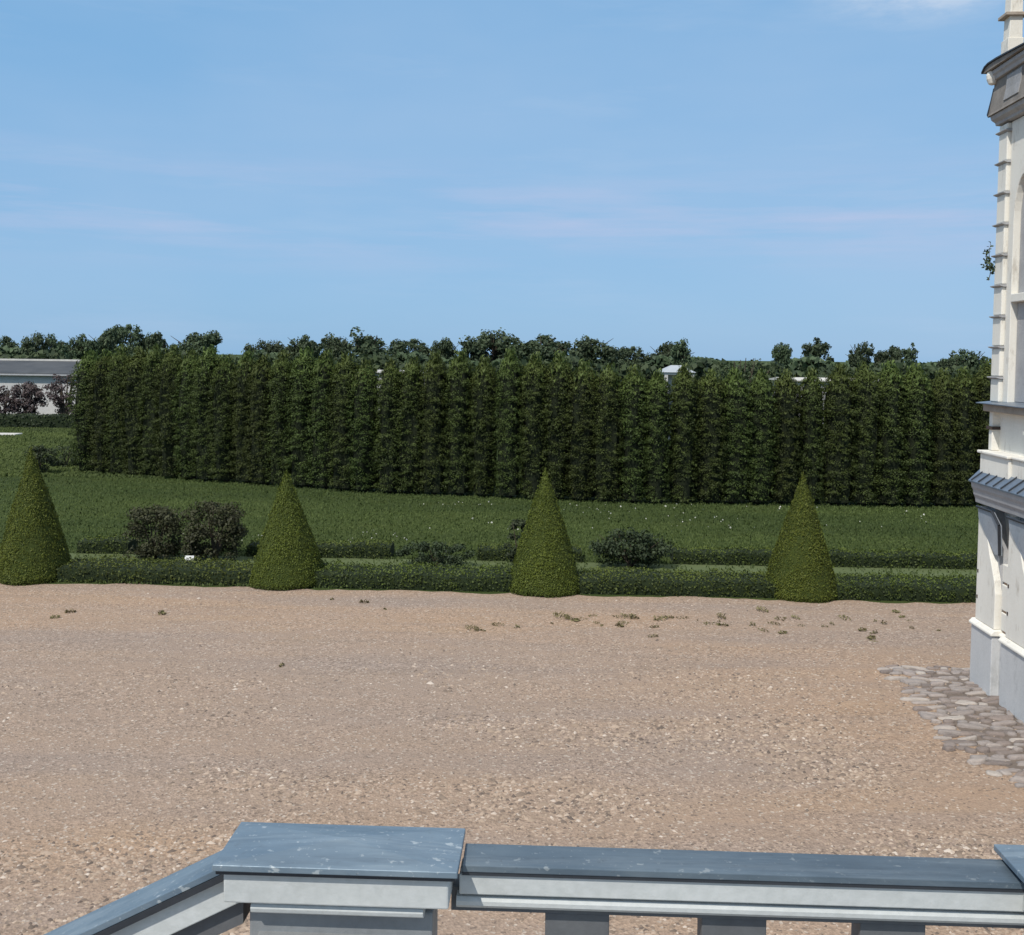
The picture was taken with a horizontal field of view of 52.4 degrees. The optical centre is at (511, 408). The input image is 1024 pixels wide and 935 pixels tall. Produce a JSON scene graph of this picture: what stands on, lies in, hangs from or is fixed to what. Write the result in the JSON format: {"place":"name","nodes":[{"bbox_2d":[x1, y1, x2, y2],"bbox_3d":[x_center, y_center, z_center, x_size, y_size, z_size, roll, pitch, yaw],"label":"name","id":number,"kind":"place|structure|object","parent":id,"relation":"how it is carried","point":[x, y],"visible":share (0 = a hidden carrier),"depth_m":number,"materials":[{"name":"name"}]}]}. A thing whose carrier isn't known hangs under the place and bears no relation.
{"place":"outdoors","nodes":[
{"label":"outdoors","id":0,"kind":"place"},
{"bbox_2d":[0,359,81,414],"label":"farm building","id":1,"kind":"structure","parent":0,"point":[38,372],"depth_m":80.29,"materials":[{"name":"stone"}]},
{"bbox_2d":[0,354,984,603],"bbox_3d":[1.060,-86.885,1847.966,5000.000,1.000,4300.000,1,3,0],"label":"ground","id":2,"kind":"structure","parent":0,"point":[354,501],"depth_m":32.55,"materials":[{"name":"green plant"}]},
{"bbox_2d":[0,385,23,413],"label":"airy shrub","id":3,"kind":"object","parent":2,"relation":"on","point":[5,398],"visible":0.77,"depth_m":72.03,"materials":[{"name":"purple plant"}]},
{"bbox_2d":[10,381,48,414],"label":"airy shrub","id":4,"kind":"object","parent":2,"relation":"on","point":[28,391],"visible":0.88,"depth_m":72.16,"materials":[{"name":"purple plant"}]},
{"bbox_2d":[0,412,74,428],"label":"hedge","id":5,"kind":"object","parent":2,"relation":"on","point":[24,420],"visible":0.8,"depth_m":66.92,"materials":[{"name":"green plant"}]},
{"bbox_2d":[20,330,55,357],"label":"tree","id":6,"kind":"object","parent":2,"relation":"on","point":[36,343],"visible":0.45,"depth_m":147.23,"materials":[{"name":"green plant"}]},
{"bbox_2d":[23,445,56,472],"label":"dark shrub","id":7,"kind":"object","parent":2,"relation":"on","point":[39,451],"visible":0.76,"depth_m":41.95,"materials":[{"name":"green plant"}]},
{"bbox_2d":[43,373,77,414],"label":"airy shrub","id":8,"kind":"object","parent":2,"relation":"on","point":[60,400],"visible":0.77,"depth_m":72.65,"materials":[{"name":"purple plant"}]},
{"bbox_2d":[45,444,78,466],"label":"dark shrub","id":9,"kind":"object","parent":2,"relation":"on","point":[61,462],"visible":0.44,"depth_m":44.54,"materials":[{"name":"green plant"}]},
{"bbox_2d":[48,333,76,358],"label":"tree","id":10,"kind":"object","parent":2,"relation":"on","point":[61,347],"visible":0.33,"depth_m":142.78,"materials":[{"name":"green plant"}]},
{"bbox_2d":[61,348,100,470],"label":"thuja tree","id":11,"kind":"object","parent":2,"relation":"on","point":[82,422],"visible":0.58,"depth_m":42.77,"materials":[{"name":"green plant"}]},
{"bbox_2d":[67,333,103,359],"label":"tree","id":12,"kind":"object","parent":2,"relation":"on","point":[80,345],"visible":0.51,"depth_m":150.89,"materials":[{"name":"green plant"}]},
{"bbox_2d":[0,426,189,478],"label":"meadow grass","id":13,"kind":"structure","parent":2,"relation":"on","point":[14,451],"depth_m":51.13,"materials":[{"name":"green plant"}]},
{"bbox_2d":[81,348,114,471],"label":"thuja tree","id":14,"kind":"object","parent":2,"relation":"on","point":[99,374],"visible":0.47,"depth_m":42.33,"materials":[{"name":"green plant"}]},
{"bbox_2d":[88,331,119,357],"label":"tree","id":15,"kind":"object","parent":2,"relation":"on","point":[109,343],"visible":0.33,"depth_m":152.48,"materials":[{"name":"green plant"}]},
{"bbox_2d":[76,533,137,553],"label":"box hedge","id":16,"kind":"object","parent":2,"relation":"on","point":[111,544],"visible":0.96,"depth_m":25.76,"materials":[{"name":"green plant"}]},
{"bbox_2d":[98,343,131,473],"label":"thuja tree","id":17,"kind":"object","parent":2,"relation":"on","point":[116,456],"visible":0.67,"depth_m":41.96,"materials":[{"name":"green plant"}]},
{"bbox_2d":[103,324,153,351],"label":"tree","id":18,"kind":"object","parent":2,"relation":"on","point":[134,336],"visible":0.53,"depth_m":161.90,"materials":[{"name":"green plant"}]},
{"bbox_2d":[113,346,149,474],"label":"thuja tree","id":19,"kind":"object","parent":2,"relation":"on","point":[131,383],"visible":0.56,"depth_m":41.60,"materials":[{"name":"green plant"}]},
{"bbox_2d":[132,342,165,475],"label":"thuja tree","id":20,"kind":"object","parent":2,"relation":"on","point":[153,359],"visible":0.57,"depth_m":41.41,"materials":[{"name":"green plant"}]},
{"bbox_2d":[145,331,166,349],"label":"tree","id":21,"kind":"object","parent":2,"relation":"on","point":[157,338],"visible":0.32,"depth_m":159.92,"materials":[{"name":"green plant"}]},
{"bbox_2d":[148,343,184,476],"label":"thuja tree","id":22,"kind":"object","parent":2,"relation":"on","point":[167,378],"visible":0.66,"depth_m":40.91,"materials":[{"name":"green plant"}]},
{"bbox_2d":[166,347,199,478],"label":"thuja tree","id":23,"kind":"object","parent":2,"relation":"on","point":[184,377],"visible":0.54,"depth_m":40.62,"materials":[{"name":"green plant"}]},
{"bbox_2d":[162,330,222,355],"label":"tree","id":24,"kind":"object","parent":2,"relation":"on","point":[195,340],"visible":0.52,"depth_m":144.14,"materials":[{"name":"green plant"}]},
{"bbox_2d":[184,344,223,480],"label":"thuja tree","id":25,"kind":"object","parent":2,"relation":"on","point":[208,360],"visible":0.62,"depth_m":40.13,"materials":[{"name":"green plant"}]},
{"bbox_2d":[202,353,237,481],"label":"thuja tree","id":26,"kind":"object","parent":2,"relation":"on","point":[220,410],"visible":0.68,"depth_m":39.87,"materials":[{"name":"green plant"}]},
{"bbox_2d":[226,349,256,482],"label":"thuja tree","id":27,"kind":"object","parent":2,"relation":"on","point":[246,364],"visible":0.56,"depth_m":39.62,"materials":[{"name":"green plant"}]},
{"bbox_2d":[239,352,273,484],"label":"thuja tree","id":28,"kind":"object","parent":2,"relation":"on","point":[259,371],"visible":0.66,"depth_m":39.23,"materials":[{"name":"green plant"}]},
{"bbox_2d":[242,338,284,354],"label":"tree","id":29,"kind":"object","parent":2,"relation":"on","point":[276,347],"visible":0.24,"depth_m":161.39,"materials":[{"name":"green plant"}]},
{"bbox_2d":[261,349,293,485],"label":"thuja tree","id":30,"kind":"object","parent":2,"relation":"on","point":[280,367],"visible":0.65,"depth_m":38.96,"materials":[{"name":"green plant"}]},
{"bbox_2d":[280,346,317,485],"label":"thuja tree","id":31,"kind":"object","parent":2,"relation":"on","point":[300,369],"visible":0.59,"depth_m":38.56,"materials":[{"name":"green plant"}]},
{"bbox_2d":[273,334,326,363],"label":"tree","id":32,"kind":"object","parent":2,"relation":"on","point":[293,348],"visible":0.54,"depth_m":150.39,"materials":[{"name":"green plant"}]},
{"bbox_2d":[301,349,336,488],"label":"thuja tree","id":33,"kind":"object","parent":2,"relation":"on","point":[321,383],"visible":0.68,"depth_m":38.25,"materials":[{"name":"green plant"}]},
{"bbox_2d":[245,537,393,558],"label":"box hedge","id":34,"kind":"object","parent":2,"relation":"on","point":[359,549],"visible":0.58,"depth_m":25.57,"materials":[{"name":"green plant"}]},
{"bbox_2d":[320,332,355,360],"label":"tree","id":35,"kind":"object","parent":2,"relation":"on","point":[336,345],"visible":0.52,"depth_m":153.90,"materials":[{"name":"green plant"}]},
{"bbox_2d":[322,350,360,489],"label":"thuja tree","id":36,"kind":"object","parent":2,"relation":"on","point":[343,371],"visible":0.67,"depth_m":37.84,"materials":[{"name":"green plant"}]},
{"bbox_2d":[343,357,381,491],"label":"thuja tree","id":37,"kind":"object","parent":2,"relation":"on","point":[365,380],"visible":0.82,"depth_m":37.57,"materials":[{"name":"green plant"}]},
{"bbox_2d":[347,326,397,365],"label":"tree","id":38,"kind":"object","parent":2,"relation":"on","point":[367,344],"visible":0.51,"depth_m":142.84,"materials":[{"name":"green plant"}]},
{"bbox_2d":[370,357,405,492],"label":"thuja tree","id":39,"kind":"object","parent":2,"relation":"on","point":[389,375],"visible":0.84,"depth_m":37.24,"materials":[{"name":"green plant"}]},
{"bbox_2d":[388,355,426,492],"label":"thuja tree","id":40,"kind":"object","parent":2,"relation":"on","point":[409,453],"visible":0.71,"depth_m":37.23,"materials":[{"name":"green plant"}]},
{"bbox_2d":[388,338,433,361],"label":"tree","id":41,"kind":"object","parent":2,"relation":"on","point":[398,345],"visible":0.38,"depth_m":160.01,"materials":[{"name":"green plant"}]},
{"bbox_2d":[414,350,449,494],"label":"thuja tree","id":42,"kind":"object","parent":2,"relation":"on","point":[433,440],"visible":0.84,"depth_m":36.96,"materials":[{"name":"green plant"}]},
{"bbox_2d":[429,337,456,358],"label":"tree","id":43,"kind":"object","parent":2,"relation":"on","point":[445,348],"visible":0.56,"depth_m":158.36,"materials":[{"name":"green plant"}]},
{"bbox_2d":[439,348,474,494],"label":"thuja tree","id":44,"kind":"object","parent":2,"relation":"on","point":[458,445],"visible":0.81,"depth_m":36.84,"materials":[{"name":"green plant"}]},
{"bbox_2d":[0,345,965,387],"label":"distant hedgerow","id":45,"kind":"object","parent":2,"relation":"on","point":[662,361],"visible":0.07,"depth_m":156.32,"materials":[{"name":"green plant"}]},
{"bbox_2d":[466,354,500,495],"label":"thuja tree","id":46,"kind":"object","parent":2,"relation":"on","point":[483,397],"visible":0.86,"depth_m":36.68,"materials":[{"name":"green plant"}]},
{"bbox_2d":[457,327,521,363],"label":"tree","id":47,"kind":"object","parent":2,"relation":"on","point":[480,345],"visible":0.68,"depth_m":158.01,"materials":[{"name":"green plant"}]},
{"bbox_2d":[0,348,981,393],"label":"field hedge","id":48,"kind":"object","parent":2,"relation":"on","point":[699,365],"visible":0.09,"depth_m":118.76,"materials":[{"name":"green plant"}]},
{"bbox_2d":[488,346,525,497],"bbox_3d":[-0.102,0.470,36.781,1.445,5.386,1.987,1,3,7],"label":"thuja tree","id":49,"kind":"object","parent":2,"relation":"on","point":[507,401],"visible":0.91,"depth_m":36.36,"materials":[{"name":"green plant"}]},
{"bbox_2d":[515,351,552,498],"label":"thuja tree","id":50,"kind":"object","parent":2,"relation":"on","point":[533,430],"visible":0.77,"depth_m":36.08,"materials":[{"name":"green plant"}]},
{"bbox_2d":[508,334,572,362],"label":"tree","id":51,"kind":"object","parent":2,"relation":"on","point":[548,348],"visible":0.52,"depth_m":154.66,"materials":[{"name":"green plant"}]},
{"bbox_2d":[539,350,574,498],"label":"thuja tree","id":52,"kind":"object","parent":2,"relation":"on","point":[558,373],"visible":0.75,"depth_m":36.02,"materials":[{"name":"green plant"}]},
{"bbox_2d":[561,358,602,500],"bbox_3d":[2.551,0.721,36.408,1.703,4.987,2.341,2,3,20],"label":"thuja tree","id":53,"kind":"object","parent":2,"relation":"on","point":[580,450],"visible":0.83,"depth_m":35.87,"materials":[{"name":"green plant"}]},
{"bbox_2d":[567,334,627,368],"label":"tree","id":54,"kind":"object","parent":2,"relation":"on","point":[586,350],"visible":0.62,"depth_m":143.37,"materials":[{"name":"green plant"}]},
{"bbox_2d":[586,362,628,500],"bbox_3d":[3.374,0.775,36.270,1.716,4.912,2.311,1,3,11],"label":"thuja tree","id":55,"kind":"object","parent":2,"relation":"on","point":[607,421],"visible":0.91,"depth_m":35.73,"materials":[{"name":"green plant"}]},
{"bbox_2d":[615,364,652,501],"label":"thuja tree","id":56,"kind":"object","parent":2,"relation":"on","point":[632,486],"visible":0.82,"depth_m":35.62,"materials":[{"name":"green plant"}]},
{"bbox_2d":[617,346,653,368],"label":"tree","id":57,"kind":"object","parent":2,"relation":"on","point":[638,357],"visible":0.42,"depth_m":156.15,"materials":[{"name":"green plant"}]},
{"bbox_2d":[640,367,677,502],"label":"thuja tree","id":58,"kind":"object","parent":2,"relation":"on","point":[658,450],"visible":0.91,"depth_m":35.53,"materials":[{"name":"green plant"}]},
{"bbox_2d":[650,341,675,357],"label":"tree","id":59,"kind":"object","parent":2,"relation":"on","point":[665,348],"visible":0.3,"depth_m":163.14,"materials":[{"name":"green plant"}]},
{"bbox_2d":[668,337,694,369],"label":"tree","id":60,"kind":"object","parent":2,"relation":"on","point":[680,353],"visible":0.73,"depth_m":148.35,"materials":[{"name":"green plant"}]},
{"bbox_2d":[666,363,704,502],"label":"thuja tree","id":61,"kind":"object","parent":2,"relation":"on","point":[683,437],"visible":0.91,"depth_m":35.62,"materials":[{"name":"green plant"}]},
{"bbox_2d":[692,367,731,502],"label":"thuja tree","id":62,"kind":"object","parent":2,"relation":"on","point":[710,434],"visible":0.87,"depth_m":35.65,"materials":[{"name":"green plant"}]},
{"bbox_2d":[718,366,760,503],"bbox_3d":[7.648,0.903,36.110,1.651,4.775,2.269,0,3,-11],"label":"thuja tree","id":63,"kind":"object","parent":2,"relation":"on","point":[737,399],"visible":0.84,"depth_m":35.60,"materials":[{"name":"green plant"}]},
{"bbox_2d":[712,358,775,393],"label":"bush","id":64,"kind":"object","parent":2,"relation":"on","point":[749,375],"visible":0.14,"depth_m":77.74,"materials":[{"name":"green plant"}]},
{"bbox_2d":[745,368,783,503],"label":"thuja tree","id":65,"kind":"object","parent":2,"relation":"on","point":[763,438],"visible":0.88,"depth_m":35.57,"materials":[{"name":"green plant"}]},
{"bbox_2d":[770,342,792,368],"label":"tree","id":66,"kind":"object","parent":2,"relation":"on","point":[781,353],"visible":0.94,"depth_m":146.39,"materials":[{"name":"green plant"}]},
{"bbox_2d":[769,367,806,503],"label":"thuja tree","id":67,"kind":"object","parent":2,"relation":"on","point":[786,391],"visible":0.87,"depth_m":35.64,"materials":[{"name":"green plant"}]},
{"bbox_2d":[796,366,828,502],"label":"thuja tree","id":68,"kind":"object","parent":2,"relation":"on","point":[812,410],"visible":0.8,"depth_m":35.76,"materials":[{"name":"green plant"}]},
{"bbox_2d":[798,337,833,363],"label":"tree","id":69,"kind":"object","parent":2,"relation":"on","point":[817,349],"visible":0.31,"depth_m":161.63,"materials":[{"name":"green plant"}]},
{"bbox_2d":[818,362,861,504],"bbox_3d":[11.308,0.848,36.130,1.683,4.974,2.313,1,3,6],"label":"thuja tree","id":70,"kind":"object","parent":2,"relation":"on","point":[838,461],"visible":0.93,"depth_m":35.64,"materials":[{"name":"green plant"}]},
{"bbox_2d":[845,340,874,375],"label":"tree","id":71,"kind":"object","parent":2,"relation":"on","point":[864,353],"visible":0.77,"depth_m":146.15,"materials":[{"name":"green plant"}]},
{"bbox_2d":[848,360,887,504],"bbox_3d":[12.158,0.819,36.053,1.540,5.060,2.073,0,3,-10],"label":"thuja tree","id":72,"kind":"object","parent":2,"relation":"on","point":[866,403],"visible":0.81,"depth_m":35.57,"materials":[{"name":"green plant"}]},
{"bbox_2d":[872,349,901,367],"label":"tree","id":73,"kind":"object","parent":2,"relation":"on","point":[881,356],"visible":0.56,"depth_m":143.84,"materials":[{"name":"green plant"}]},
{"bbox_2d":[872,360,911,504],"bbox_3d":[13.067,0.819,36.123,1.704,5.074,2.342,0,3,-8],"label":"thuja tree","id":74,"kind":"object","parent":2,"relation":"on","point":[891,382],"visible":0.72,"depth_m":35.54,"materials":[{"name":"green plant"}]},
{"bbox_2d":[889,343,917,360],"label":"tree","id":75,"kind":"object","parent":2,"relation":"on","point":[906,353],"visible":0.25,"depth_m":161.96,"materials":[{"name":"green plant"}]},
{"bbox_2d":[898,362,940,505],"bbox_3d":[13.910,0.874,36.070,1.686,4.990,2.317,0,3,-12],"label":"thuja tree","id":76,"kind":"object","parent":2,"relation":"on","point":[915,485],"visible":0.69,"depth_m":35.51,"materials":[{"name":"green plant"}]},
{"bbox_2d":[925,367,962,505],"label":"thuja tree","id":77,"kind":"object","parent":2,"relation":"on","point":[943,482],"visible":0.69,"depth_m":35.67,"materials":[{"name":"green plant"}]},
{"bbox_2d":[949,366,984,505],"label":"thuja tree","id":78,"kind":"object","parent":2,"relation":"on","point":[967,393],"visible":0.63,"depth_m":35.68,"materials":[{"name":"green plant"}]},
{"bbox_2d":[949,348,986,369],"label":"tree","id":79,"kind":"object","parent":2,"relation":"on","point":[974,359],"visible":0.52,"depth_m":152.64,"materials":[{"name":"green plant"}]},
{"bbox_2d":[971,357,991,505],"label":"thuja tree","id":80,"kind":"object","parent":2,"relation":"on","point":[984,382],"visible":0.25,"depth_m":35.86,"materials":[{"name":"green plant"}]},
{"bbox_2d":[0,583,1023,934],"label":"gravel yard","id":81,"kind":"structure","parent":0,"point":[104,633],"depth_m":14.15,"materials":[{"name":"beige gravel"}]},
{"bbox_2d":[0,445,71,585],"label":"topiary cone","id":82,"kind":"object","parent":81,"relation":"on","point":[33,549],"visible":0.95,"depth_m":22.44,"materials":[{"name":"green plant"}]},
{"bbox_2d":[55,554,254,585],"bbox_3d":[-7.566,3.544,22.979,4.598,0.491,1.340,1,3,3],"label":"box hedge","id":83,"kind":"object","parent":81,"relation":"on","point":[182,571],"visible":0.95,"depth_m":22.52,"materials":[{"name":"green plant"}]},
{"bbox_2d":[249,470,324,590],"bbox_3d":[-4.927,2.575,22.692,1.724,2.525,1.674,-2,3,-30],"label":"topiary cone","id":84,"kind":"object","parent":81,"relation":"on","point":[289,556],"visible":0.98,"depth_m":22.22,"materials":[{"name":"green plant"}]},
{"bbox_2d":[313,558,512,591],"bbox_3d":[-2.070,3.627,22.726,4.665,0.482,1.351,1,3,3],"label":"box hedge","id":85,"kind":"object","parent":81,"relation":"on","point":[400,576],"visible":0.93,"depth_m":22.23,"materials":[{"name":"green plant"}]},
{"bbox_2d":[509,468,579,597],"bbox_3d":[0.716,2.595,22.302,1.662,2.675,1.663,2,3,29],"label":"topiary cone","id":86,"kind":"object","parent":81,"relation":"on","point":[544,563],"visible":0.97,"depth_m":21.88,"materials":[{"name":"green plant"}]},
{"bbox_2d":[575,564,778,598],"bbox_3d":[3.455,3.708,22.462,4.673,0.484,1.344,1,3,3],"label":"box hedge","id":87,"kind":"object","parent":81,"relation":"on","point":[628,581],"visible":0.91,"depth_m":21.98,"materials":[{"name":"green plant"}]},
{"bbox_2d":[766,472,837,603],"bbox_3d":[6.145,2.667,22.088,1.618,2.669,1.619,0,3,-1],"label":"topiary cone","id":88,"kind":"object","parent":81,"relation":"on","point":[799,568],"visible":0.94,"depth_m":21.71,"materials":[{"name":"green plant"}]},
{"bbox_2d":[834,571,976,602],"bbox_3d":[9.509,3.793,22.185,5.726,0.479,1.343,1,3,3],"label":"box hedge","id":89,"kind":"object","parent":81,"relation":"on","point":[960,588],"visible":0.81,"depth_m":21.74,"materials":[{"name":"green plant"}]},
{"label":"terrace","id":90,"kind":"structure","parent":81,"relation":"on","visible":0},
{"bbox_2d":[44,822,1023,934],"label":"balustrade","id":91,"kind":"object","parent":90,"relation":"on","point":[296,879],"visible":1,"depth_m":1.69,"materials":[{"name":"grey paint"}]},
{"bbox_2d":[0,0,1023,363],"label":"sky","id":92,"kind":"structure","parent":0,"point":[737,180],"materials":[{"name":"blue"}]},
{"bbox_2d":[69,553,976,577],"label":"grass strip","id":93,"kind":"structure","parent":0,"point":[697,567],"depth_m":25.01,"materials":[{"name":"green plant"}]},
{"bbox_2d":[121,504,186,559],"bbox_3d":[-8.684,2.980,25.198,1.466,1.348,1.164,1,3,0],"label":"rose bush","id":94,"kind":"object","parent":93,"relation":"on","point":[148,548],"visible":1,"depth_m":24.98,"materials":[{"name":"green plant"}]},
{"bbox_2d":[180,500,248,560],"bbox_3d":[-7.146,2.944,25.072,1.635,1.464,1.198,1,3,0],"label":"rose bush","id":95,"kind":"object","parent":93,"relation":"on","point":[232,529],"visible":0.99,"depth_m":24.83,"materials":[{"name":"green plant"}]},
{"bbox_2d":[396,540,476,565],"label":"spreading shrub","id":96,"kind":"object","parent":93,"relation":"on","point":[437,550],"visible":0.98,"depth_m":24.57,"materials":[{"name":"green plant"}]},
{"bbox_2d":[503,519,525,562],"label":"narrow bush","id":97,"kind":"object","parent":93,"relation":"on","point":[511,554],"visible":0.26,"depth_m":24.86,"materials":[{"name":"green plant"}]},
{"bbox_2d":[477,542,581,562],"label":"box hedge","id":98,"kind":"object","parent":93,"relation":"on","point":[486,552],"visible":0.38,"depth_m":25.44,"materials":[{"name":"green plant"}]},
{"bbox_2d":[586,527,673,566],"bbox_3d":[2.837,3.326,24.833,2.105,0.970,1.350,1,3,0],"label":"rounded shrub","id":99,"kind":"object","parent":93,"relation":"on","point":[645,546],"visible":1,"depth_m":24.70,"materials":[{"name":"green plant"}]},
{"bbox_2d":[670,543,977,569],"bbox_3d":[8.639,3.632,25.488,9.468,0.458,0.894,1,3,2],"label":"box hedge","id":100,"kind":"object","parent":93,"relation":"on","point":[904,558],"visible":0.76,"depth_m":25.26,"materials":[{"name":"green plant"}]},
{"bbox_2d":[660,365,695,438],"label":"street lamp","id":101,"kind":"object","parent":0,"point":[670,371],"depth_m":59.48,"materials":[{"name":"grey paint"}]},
{"bbox_2d":[877,665,1023,787],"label":"cobblestone pavement","id":102,"kind":"structure","parent":0,"point":[1004,746],"depth_m":14.62,"materials":[{"name":"stone"}]},
{"bbox_2d":[968,0,1023,722],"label":"baroque building","id":103,"kind":"structure","parent":0,"point":[996,479],"depth_m":15.52,"materials":[{"name":"white paint"}]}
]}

